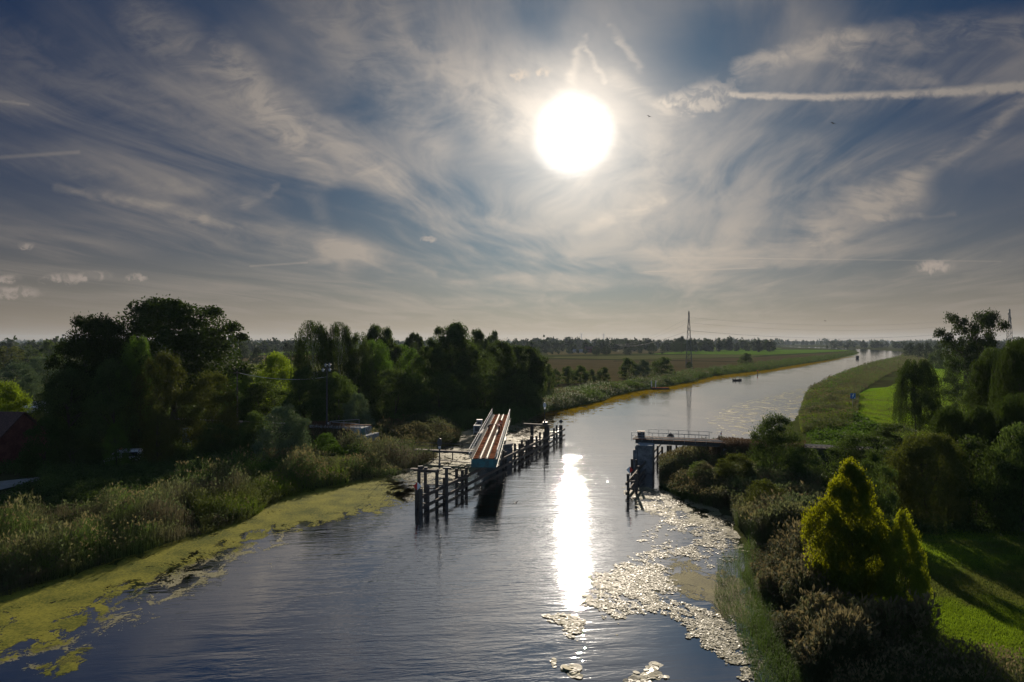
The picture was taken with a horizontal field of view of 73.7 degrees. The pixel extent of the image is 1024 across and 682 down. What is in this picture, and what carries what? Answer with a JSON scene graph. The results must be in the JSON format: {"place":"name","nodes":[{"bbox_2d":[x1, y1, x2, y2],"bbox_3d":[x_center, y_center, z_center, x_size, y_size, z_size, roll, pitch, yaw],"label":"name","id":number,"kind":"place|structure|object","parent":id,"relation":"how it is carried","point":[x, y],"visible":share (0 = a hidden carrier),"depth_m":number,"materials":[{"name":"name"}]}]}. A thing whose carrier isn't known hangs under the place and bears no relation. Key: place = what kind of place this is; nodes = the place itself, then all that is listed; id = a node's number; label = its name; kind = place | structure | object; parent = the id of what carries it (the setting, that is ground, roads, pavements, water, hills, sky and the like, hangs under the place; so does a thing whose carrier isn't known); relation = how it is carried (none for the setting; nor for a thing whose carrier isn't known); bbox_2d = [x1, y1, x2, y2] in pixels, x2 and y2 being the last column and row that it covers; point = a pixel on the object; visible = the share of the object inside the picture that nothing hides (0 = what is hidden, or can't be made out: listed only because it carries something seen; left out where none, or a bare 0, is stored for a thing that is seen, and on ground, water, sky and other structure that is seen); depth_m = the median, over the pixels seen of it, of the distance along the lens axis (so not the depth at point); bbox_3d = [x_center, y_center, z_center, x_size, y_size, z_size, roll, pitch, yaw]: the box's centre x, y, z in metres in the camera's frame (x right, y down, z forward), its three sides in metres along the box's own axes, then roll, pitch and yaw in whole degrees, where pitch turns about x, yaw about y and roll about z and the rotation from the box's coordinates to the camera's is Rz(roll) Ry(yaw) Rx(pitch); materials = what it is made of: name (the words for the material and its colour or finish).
{"place":"outdoors","nodes":[
{"label":"outdoors","id":0,"kind":"place"},
{"bbox_2d":[306,420,361,463],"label":"dry grass","id":1,"kind":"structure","parent":0,"point":[321,423],"depth_m":106.78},
{"bbox_2d":[0,346,902,681],"bbox_3d":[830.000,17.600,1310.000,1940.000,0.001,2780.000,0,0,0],"label":"river","id":2,"kind":"structure","parent":0,"point":[476,580],"depth_m":48.74,"materials":[{"name":"grey liquid"}]},
{"bbox_2d":[34,647,92,677],"bbox_3d":[-24.602,17.588,37.601,5.175,0.001,4.949,0,0,0],"label":"duckweed","id":3,"kind":"object","parent":2,"relation":"on","point":[69,666],"visible":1,"depth_m":37.00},
{"bbox_2d":[0,528,302,673],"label":"water weed","id":4,"kind":"object","parent":2,"relation":"on","point":[211,574],"visible":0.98,"depth_m":48.52,"materials":[{"name":"plant"}]},
{"bbox_2d":[0,475,423,660],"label":"duckweed","id":5,"kind":"object","parent":2,"relation":"on","point":[85,588],"visible":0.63,"depth_m":53.48,"materials":[{"name":"plant"}]},
{"bbox_2d":[266,416,438,491],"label":"reed bed","id":6,"kind":"object","parent":2,"relation":"in","point":[378,444],"visible":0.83,"depth_m":91.56,"materials":[{"name":"green plant"}]},
{"bbox_2d":[410,465,450,500],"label":"mooring portal","id":7,"kind":"object","parent":2,"relation":"in","point":[420,469],"visible":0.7,"depth_m":75.12,"materials":[{"name":"wood"}]},
{"bbox_2d":[379,410,564,502],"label":"water weed","id":8,"kind":"object","parent":2,"relation":"on","point":[468,432],"visible":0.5,"depth_m":103.06,"materials":[{"name":"plant"}]},
{"bbox_2d":[415,425,564,511],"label":"timber fender","id":9,"kind":"object","parent":2,"relation":"in","point":[527,448],"visible":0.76,"depth_m":87.09,"materials":[{"name":"wood"}]},
{"bbox_2d":[387,380,609,434],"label":"sedge belt","id":10,"kind":"object","parent":2,"relation":"in","point":[482,413],"visible":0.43,"depth_m":152.58,"materials":[{"name":"plant"}]},
{"bbox_2d":[499,440,512,462],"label":"pivot pier","id":11,"kind":"structure","parent":2,"relation":"in","point":[508,447],"depth_m":99.53,"materials":[{"name":"concrete"}]},
{"bbox_2d":[469,410,510,467],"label":"swing bridge","id":12,"kind":"structure","parent":11,"relation":"on","point":[486,452],"depth_m":90.83,"materials":[{"name":"brown metal"}]},
{"bbox_2d":[542,613,585,640],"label":"lily pads","id":13,"kind":"object","parent":2,"relation":"on","point":[571,622],"visible":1,"depth_m":42.57,"materials":[{"name":"plant"}]},
{"bbox_2d":[623,661,669,681],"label":"lily pads","id":14,"kind":"object","parent":2,"relation":"on","point":[650,673],"visible":1,"depth_m":35.84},
{"bbox_2d":[625,444,676,494],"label":"timber fender","id":15,"kind":"object","parent":2,"relation":"in","point":[637,475],"visible":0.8,"depth_m":83.02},
{"bbox_2d":[580,553,736,642],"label":"lily pads","id":16,"kind":"object","parent":2,"relation":"on","point":[702,619],"visible":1,"depth_m":47.10,"materials":[{"name":"plant"}]},
{"bbox_2d":[509,357,850,437],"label":"duckweed","id":17,"kind":"object","parent":2,"relation":"on","point":[635,394],"visible":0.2,"depth_m":228.70,"materials":[{"name":"plant"}]},
{"bbox_2d":[624,485,742,550],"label":"water weed","id":18,"kind":"object","parent":2,"relation":"on","point":[686,509],"visible":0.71,"depth_m":70.84,"materials":[{"name":"plant"}]},
{"bbox_2d":[633,487,739,567],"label":"lily pads","id":19,"kind":"object","parent":2,"relation":"on","point":[692,551],"visible":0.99,"depth_m":61.37,"materials":[{"name":"plant"}]},
{"bbox_2d":[642,556,755,631],"bbox_3d":[13.724,17.588,48.068,12.800,0.001,18.345,0,0,0],"label":"duckweed","id":20,"kind":"object","parent":2,"relation":"on","point":[698,581],"visible":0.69,"depth_m":48.71,"materials":[{"name":"plant"}]},
{"bbox_2d":[685,622,772,680],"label":"lily pads","id":21,"kind":"object","parent":2,"relation":"on","point":[719,642],"visible":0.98,"depth_m":39.44,"materials":[{"name":"plant"}]},
{"bbox_2d":[706,388,805,438],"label":"water weed","id":22,"kind":"object","parent":2,"relation":"on","point":[777,409],"visible":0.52,"depth_m":166.77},
{"bbox_2d":[710,532,807,681],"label":"sparse reeds","id":23,"kind":"object","parent":2,"relation":"in","point":[780,653],"visible":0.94,"depth_m":41.09,"materials":[{"name":"plant"}]},
{"bbox_2d":[0,341,972,681],"bbox_3d":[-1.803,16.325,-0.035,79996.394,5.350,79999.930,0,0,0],"label":"ground","id":24,"kind":"structure","parent":0,"point":[878,383],"depth_m":94.49,"materials":[{"name":"plant"}]},
{"bbox_2d":[0,379,34,418],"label":"shrub","id":25,"kind":"object","parent":24,"relation":"on","point":[8,399],"visible":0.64,"depth_m":111.69,"materials":[{"name":"green plant"}]},
{"bbox_2d":[0,360,44,410],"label":"shrub","id":26,"kind":"object","parent":24,"relation":"on","point":[25,383],"visible":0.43,"depth_m":164.78,"materials":[{"name":"green plant"}]},
{"bbox_2d":[0,411,49,470],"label":"brown house","id":27,"kind":"structure","parent":24,"relation":"on","point":[14,426],"depth_m":91.16,"materials":[{"name":"tile"}]},
{"bbox_2d":[18,356,58,396],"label":"tree","id":28,"kind":"object","parent":24,"relation":"on","point":[35,362],"visible":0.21,"depth_m":208.68,"materials":[{"name":"green plant"}]},
{"bbox_2d":[32,365,108,444],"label":"tree","id":29,"kind":"object","parent":24,"relation":"on","point":[64,379],"visible":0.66,"depth_m":98.42,"materials":[{"name":"green plant"}]},
{"bbox_2d":[0,466,177,534],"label":"undergrowth","id":30,"kind":"object","parent":24,"relation":"on","point":[23,488],"visible":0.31,"depth_m":71.04,"materials":[{"name":"green plant"}]},
{"bbox_2d":[43,311,151,432],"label":"oak tree","id":31,"kind":"object","parent":24,"relation":"on","point":[108,331],"visible":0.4,"depth_m":105.53,"materials":[{"name":"green plant"}]},
{"bbox_2d":[79,356,145,450],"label":"tree","id":32,"kind":"object","parent":24,"relation":"on","point":[103,378],"visible":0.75,"depth_m":93.90,"materials":[{"name":"green plant"}]},
{"bbox_2d":[109,334,161,445],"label":"tree","id":33,"kind":"object","parent":24,"relation":"on","point":[131,362],"visible":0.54,"depth_m":96.52,"materials":[{"name":"green plant"}]},
{"bbox_2d":[0,425,302,502],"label":"undergrowth","id":34,"kind":"object","parent":24,"relation":"on","point":[52,473],"visible":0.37,"depth_m":82.14,"materials":[{"name":"green plant"}]},
{"bbox_2d":[0,445,303,596],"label":"reed bed","id":35,"kind":"object","parent":24,"relation":"on","point":[25,547],"visible":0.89,"depth_m":58.67,"materials":[{"name":"green plant"}]},
{"bbox_2d":[0,335,308,356],"bbox_3d":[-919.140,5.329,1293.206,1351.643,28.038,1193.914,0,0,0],"label":"distant wood","id":36,"kind":"object","parent":24,"relation":"on","point":[274,346],"visible":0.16,"depth_m":800.67,"materials":[{"name":"green plant"}]},
{"bbox_2d":[123,350,197,449],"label":"tree","id":37,"kind":"object","parent":24,"relation":"on","point":[172,368],"visible":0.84,"depth_m":95.95,"materials":[{"name":"green plant"}]},
{"bbox_2d":[81,294,257,420],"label":"oak tree","id":38,"kind":"object","parent":24,"relation":"on","point":[161,321],"visible":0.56,"depth_m":114.90,"materials":[{"name":"green plant"}]},
{"bbox_2d":[178,370,240,448],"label":"shrub","id":39,"kind":"object","parent":24,"relation":"on","point":[203,388],"visible":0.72,"depth_m":102.93,"materials":[{"name":"green plant"}]},
{"bbox_2d":[191,421,239,456],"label":"shrub","id":40,"kind":"object","parent":24,"relation":"on","point":[208,439],"visible":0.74,"depth_m":94.99,"materials":[{"name":"green plant"}]},
{"bbox_2d":[229,409,275,458],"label":"shrub","id":41,"kind":"object","parent":24,"relation":"on","point":[253,417],"visible":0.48,"depth_m":93.96,"materials":[{"name":"green plant"}]},
{"bbox_2d":[227,380,298,421],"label":"shrub","id":42,"kind":"object","parent":24,"relation":"on","point":[259,397],"visible":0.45,"depth_m":133.71,"materials":[{"name":"green plant"}]},
{"bbox_2d":[187,455,351,534],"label":"reed bed","id":43,"kind":"object","parent":24,"relation":"on","point":[220,499],"visible":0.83,"depth_m":71.44,"materials":[{"name":"green plant"}]},
{"bbox_2d":[248,351,297,415],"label":"tree","id":44,"kind":"object","parent":24,"relation":"on","point":[270,370],"visible":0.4,"depth_m":147.73,"materials":[{"name":"green plant"}]},
{"bbox_2d":[169,418,378,448],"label":"abutment","id":45,"kind":"object","parent":24,"relation":"on","point":[361,428],"visible":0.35,"depth_m":107.24,"materials":[{"name":"concrete"}]},
{"bbox_2d":[182,435,368,479],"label":"undergrowth","id":46,"kind":"object","parent":24,"relation":"on","point":[273,463],"visible":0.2,"depth_m":92.73,"materials":[{"name":"green plant"}]},
{"bbox_2d":[250,404,314,461],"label":"willow shrub","id":47,"kind":"object","parent":24,"relation":"on","point":[300,432],"visible":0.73,"depth_m":92.00,"materials":[{"name":"green plant"}]},
{"bbox_2d":[281,366,331,422],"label":"shrub","id":48,"kind":"object","parent":24,"relation":"on","point":[302,389],"visible":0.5,"depth_m":122.94,"materials":[{"name":"green plant"}]},
{"bbox_2d":[287,320,335,415],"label":"birch tree","id":49,"kind":"object","parent":24,"relation":"on","point":[316,332],"visible":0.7,"depth_m":132.62,"materials":[{"name":"green plant"}]},
{"bbox_2d":[311,432,345,456],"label":"shrub","id":50,"kind":"object","parent":24,"relation":"on","point":[325,443],"visible":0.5,"depth_m":95.00,"materials":[{"name":"green plant"}]},
{"bbox_2d":[303,371,361,422],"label":"shrub","id":51,"kind":"object","parent":24,"relation":"on","point":[337,382],"visible":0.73,"depth_m":120.30,"materials":[{"name":"green plant"}]},
{"bbox_2d":[316,322,360,413],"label":"birch tree","id":52,"kind":"object","parent":24,"relation":"on","point":[344,338],"visible":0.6,"depth_m":136.97,"materials":[{"name":"green plant"}]},
{"bbox_2d":[341,390,375,427],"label":"willow shrub","id":53,"kind":"object","parent":24,"relation":"on","point":[349,417],"visible":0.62,"depth_m":117.43,"materials":[{"name":"green plant"}]},
{"bbox_2d":[343,331,375,417],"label":"tree","id":54,"kind":"object","parent":24,"relation":"on","point":[370,377],"visible":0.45,"depth_m":141.70,"materials":[{"name":"green plant"}]},
{"bbox_2d":[356,338,396,408],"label":"tree","id":55,"kind":"object","parent":24,"relation":"on","point":[380,355],"visible":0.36,"depth_m":149.56,"materials":[{"name":"green plant"}]},
{"bbox_2d":[361,323,401,397],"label":"tree","id":56,"kind":"object","parent":24,"relation":"on","point":[374,332],"visible":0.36,"depth_m":163.38,"materials":[{"name":"green plant"}]},
{"bbox_2d":[228,336,546,352],"bbox_3d":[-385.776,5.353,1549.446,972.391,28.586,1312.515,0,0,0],"label":"distant wood","id":57,"kind":"object","parent":24,"relation":"on","point":[251,346],"visible":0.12,"depth_m":1066.85,"materials":[{"name":"green plant"}]},
{"bbox_2d":[363,366,427,422],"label":"shrub","id":58,"kind":"object","parent":24,"relation":"on","point":[395,380],"visible":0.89,"depth_m":138.38,"materials":[{"name":"green plant"}]},
{"bbox_2d":[378,343,432,404],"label":"tree","id":59,"kind":"object","parent":24,"relation":"on","point":[409,354],"visible":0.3,"depth_m":172.00,"materials":[{"name":"green plant"}]},
{"bbox_2d":[376,411,461,449],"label":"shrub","id":60,"kind":"object","parent":24,"relation":"on","point":[437,426],"visible":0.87,"depth_m":116.83,"materials":[{"name":"green plant"}]},
{"bbox_2d":[422,319,481,400],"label":"tree","id":61,"kind":"object","parent":24,"relation":"on","point":[444,352],"visible":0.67,"depth_m":172.02,"materials":[{"name":"green plant"}]},
{"bbox_2d":[452,371,513,413],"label":"shrub","id":62,"kind":"object","parent":24,"relation":"on","point":[474,380],"visible":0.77,"depth_m":158.07,"materials":[{"name":"green plant"}]},
{"bbox_2d":[473,339,525,401],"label":"tree","id":63,"kind":"object","parent":24,"relation":"on","point":[503,366],"visible":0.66,"depth_m":168.15,"materials":[{"name":"green plant"}]},
{"bbox_2d":[1,336,1009,345],"bbox_3d":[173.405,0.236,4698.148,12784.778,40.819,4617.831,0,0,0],"label":"horizon wood","id":64,"kind":"object","parent":24,"relation":"on","point":[821,343],"visible":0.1,"depth_m":3144.11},
{"bbox_2d":[497,343,550,396],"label":"tree","id":65,"kind":"object","parent":24,"relation":"on","point":[538,363],"visible":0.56,"depth_m":182.47,"materials":[{"name":"green plant"}]},
{"bbox_2d":[511,335,776,351],"bbox_3d":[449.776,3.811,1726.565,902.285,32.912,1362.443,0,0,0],"label":"distant wood","id":66,"kind":"object","parent":24,"relation":"on","point":[704,344],"visible":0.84,"depth_m":1140.59,"materials":[{"name":"green plant"}]},
{"bbox_2d":[633,442,654,472],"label":"bridge pier","id":67,"kind":"structure","parent":24,"relation":"on","point":[642,452],"depth_m":91.07,"materials":[{"name":"concrete"}]},
{"bbox_2d":[631,429,725,446],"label":"approach span","id":68,"kind":"object","parent":67,"relation":"on","point":[673,440],"visible":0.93,"depth_m":92.29,"materials":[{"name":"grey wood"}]},
{"bbox_2d":[537,349,858,410],"bbox_3d":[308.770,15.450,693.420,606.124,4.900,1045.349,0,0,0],"label":"reed belt","id":69,"kind":"object","parent":24,"relation":"on","point":[558,404],"visible":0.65,"depth_m":263.14,"materials":[{"name":"plant"}]},
{"bbox_2d":[578,354,829,399],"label":"bank scrub","id":70,"kind":"object","parent":24,"relation":"on","point":[630,382],"visible":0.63,"depth_m":291.24,"materials":[{"name":"green plant"}]},
{"bbox_2d":[655,436,765,508],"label":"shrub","id":71,"kind":"object","parent":24,"relation":"on","point":[672,472],"visible":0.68,"depth_m":79.49,"materials":[{"name":"green plant"}]},
{"bbox_2d":[712,453,755,485],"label":"shrub","id":72,"kind":"object","parent":24,"relation":"on","point":[747,463],"visible":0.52,"depth_m":76.37,"materials":[{"name":"green plant"}]},
{"bbox_2d":[740,478,785,506],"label":"shrub","id":73,"kind":"object","parent":24,"relation":"on","point":[766,486],"visible":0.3,"depth_m":65.88,"materials":[{"name":"green plant"}]},
{"bbox_2d":[722,461,826,545],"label":"bushes","id":74,"kind":"object","parent":24,"relation":"on","point":[790,504],"visible":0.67,"depth_m":63.47,"materials":[{"name":"green plant"}]},
{"bbox_2d":[746,410,804,476],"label":"shrub","id":75,"kind":"object","parent":24,"relation":"on","point":[778,423],"visible":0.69,"depth_m":79.24,"materials":[{"name":"green plant"}]},
{"bbox_2d":[780,446,828,485],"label":"shrub","id":76,"kind":"object","parent":24,"relation":"on","point":[798,456],"visible":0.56,"depth_m":76.09,"materials":[{"name":"green plant"}]},
{"bbox_2d":[798,385,853,433],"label":"reed bed","id":77,"kind":"object","parent":24,"relation":"on","point":[821,416],"visible":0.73,"depth_m":143.55,"materials":[{"name":"green plant"}]},
{"bbox_2d":[803,405,894,446],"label":"undergrowth","id":78,"kind":"object","parent":24,"relation":"on","point":[825,435],"visible":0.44,"depth_m":124.77,"materials":[{"name":"green plant"}]},
{"bbox_2d":[748,480,951,681],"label":"bushes","id":79,"kind":"object","parent":24,"relation":"on","point":[818,624],"visible":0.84,"depth_m":36.32,"materials":[{"name":"green plant"}]},
{"bbox_2d":[822,430,896,489],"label":"shrub","id":80,"kind":"object","parent":24,"relation":"on","point":[851,442],"visible":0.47,"depth_m":77.79,"materials":[{"name":"green plant"}]},
{"bbox_2d":[804,351,929,416],"bbox_3d":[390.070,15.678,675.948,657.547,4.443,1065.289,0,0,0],"label":"reed belt","id":81,"kind":"object","parent":24,"relation":"on","point":[858,384],"visible":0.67,"depth_m":255.23,"materials":[{"name":"green plant"}]},
{"bbox_2d":[826,339,912,348],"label":"distant wood","id":82,"kind":"object","parent":24,"relation":"on","point":[875,344],"visible":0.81,"depth_m":1672.41,"materials":[{"name":"green plant"}]},
{"bbox_2d":[727,439,1023,534],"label":"undergrowth","id":83,"kind":"object","parent":24,"relation":"on","point":[930,525],"visible":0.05,"depth_m":60.59,"materials":[{"name":"green plant"}]},
{"bbox_2d":[852,447,899,534],"bbox_3d":[31.919,13.119,59.959,3.954,7.970,4.361,0,0,-15],"label":"shrub","id":84,"kind":"object","parent":24,"relation":"on","point":[883,502],"visible":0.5,"depth_m":59.41,"materials":[{"name":"green plant"}]},
{"bbox_2d":[861,422,920,450],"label":"shrub","id":85,"kind":"object","parent":24,"relation":"on","point":[886,433],"visible":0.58,"depth_m":85.17,"materials":[{"name":"green plant"}]},
{"bbox_2d":[826,593,1023,681],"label":"bushes","id":86,"kind":"object","parent":24,"relation":"on","point":[976,665],"visible":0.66,"depth_m":33.35,"materials":[{"name":"green plant"}]},
{"bbox_2d":[924,405,981,489],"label":"tree","id":87,"kind":"object","parent":24,"relation":"on","point":[949,420],"visible":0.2,"depth_m":71.47,"materials":[{"name":"green plant"}]},
{"bbox_2d":[932,431,1021,536],"bbox_3d":[41.936,12.703,61.962,7.312,9.030,8.065,0,0,14],"label":"shrub","id":88,"kind":"object","parent":24,"relation":"on","point":[971,444],"visible":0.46,"depth_m":60.28,"materials":[{"name":"green plant"}]},
{"bbox_2d":[959,347,1020,435],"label":"weeping tree","id":89,"kind":"object","parent":24,"relation":"on","point":[981,372],"visible":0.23,"depth_m":84.47,"materials":[{"name":"green plant"}]},
{"bbox_2d":[984,336,1023,490],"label":"weeping tree","id":90,"kind":"object","parent":24,"relation":"on","point":[1010,362],"visible":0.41,"depth_m":73.73,"materials":[{"name":"green plant"}]},
{"bbox_2d":[0,0,1023,340],"label":"sky","id":91,"kind":"structure","parent":0,"point":[406,166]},
{"bbox_2d":[553,354,760,358],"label":"stubble field","id":92,"kind":"structure","parent":0,"point":[645,357],"depth_m":737.74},
{"bbox_2d":[524,352,842,392],"bbox_3d":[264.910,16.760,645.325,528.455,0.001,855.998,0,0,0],"label":"ploughed field","id":93,"kind":"structure","parent":0,"point":[611,366],"depth_m":486.88,"materials":[{"name":"soil"}]},
{"bbox_2d":[655,349,847,354],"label":"meadow","id":94,"kind":"structure","parent":0,"point":[762,352],"depth_m":994.36,"materials":[{"name":"plant"}]},
{"bbox_2d":[857,363,969,442],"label":"green pasture","id":95,"kind":"structure","parent":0,"point":[880,391],"depth_m":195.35,"materials":[{"name":"plant"}]},
{"bbox_2d":[886,359,947,432],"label":"weeping tree","id":96,"kind":"object","parent":95,"relation":"on","point":[920,376],"visible":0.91,"depth_m":116.23,"materials":[{"name":"green plant"}]},
{"bbox_2d":[940,345,978,401],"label":"shrub","id":97,"kind":"object","parent":95,"relation":"on","point":[953,384],"visible":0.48,"depth_m":189.02,"materials":[{"name":"green plant"}]},
{"bbox_2d":[933,307,1010,410],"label":"tree","id":98,"kind":"object","parent":95,"relation":"on","point":[975,345],"visible":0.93,"depth_m":148.63,"materials":[{"name":"green plant"}]},
{"bbox_2d":[838,507,1023,681],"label":"lawn","id":99,"kind":"structure","parent":0,"point":[958,555],"depth_m":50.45,"materials":[{"name":"plant"}]},
{"bbox_2d":[798,453,897,604],"bbox_3d":[21.371,12.117,43.664,5.838,9.960,4.893,0,0,33],"label":"conifer tree","id":100,"kind":"object","parent":99,"relation":"on","point":[849,529],"visible":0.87,"depth_m":42.69,"materials":[{"name":"green plant"}]},
{"bbox_2d":[874,506,935,604],"bbox_3d":[22.927,13.364,40.046,2.740,7.313,3.327,0,0,-25],"label":"conifer tree","id":101,"kind":"object","parent":99,"relation":"on","point":[915,575],"visible":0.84,"depth_m":39.65,"materials":[{"name":"green plant"}]},
{"bbox_2d":[877,431,977,534],"bbox_3d":[37.488,12.685,61.941,7.989,8.935,8.304,0,0,41],"label":"shrub","id":102,"kind":"object","parent":99,"relation":"on","point":[930,448],"visible":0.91,"depth_m":60.42,"materials":[{"name":"green plant"}]},
{"bbox_2d":[950,406,1015,501],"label":"shrub","id":103,"kind":"object","parent":99,"relation":"on","point":[972,422],"visible":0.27,"depth_m":67.69,"materials":[{"name":"green plant"}]},
{"bbox_2d":[970,421,1023,536],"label":"shrub","id":104,"kind":"object","parent":99,"relation":"on","point":[1017,436],"visible":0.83,"depth_m":59.60,"materials":[{"name":"green plant"}]},
{"bbox_2d":[978,393,1023,514],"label":"shrub","id":105,"kind":"object","parent":99,"relation":"on","point":[1005,416],"visible":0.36,"depth_m":64.74,"materials":[{"name":"green plant"}]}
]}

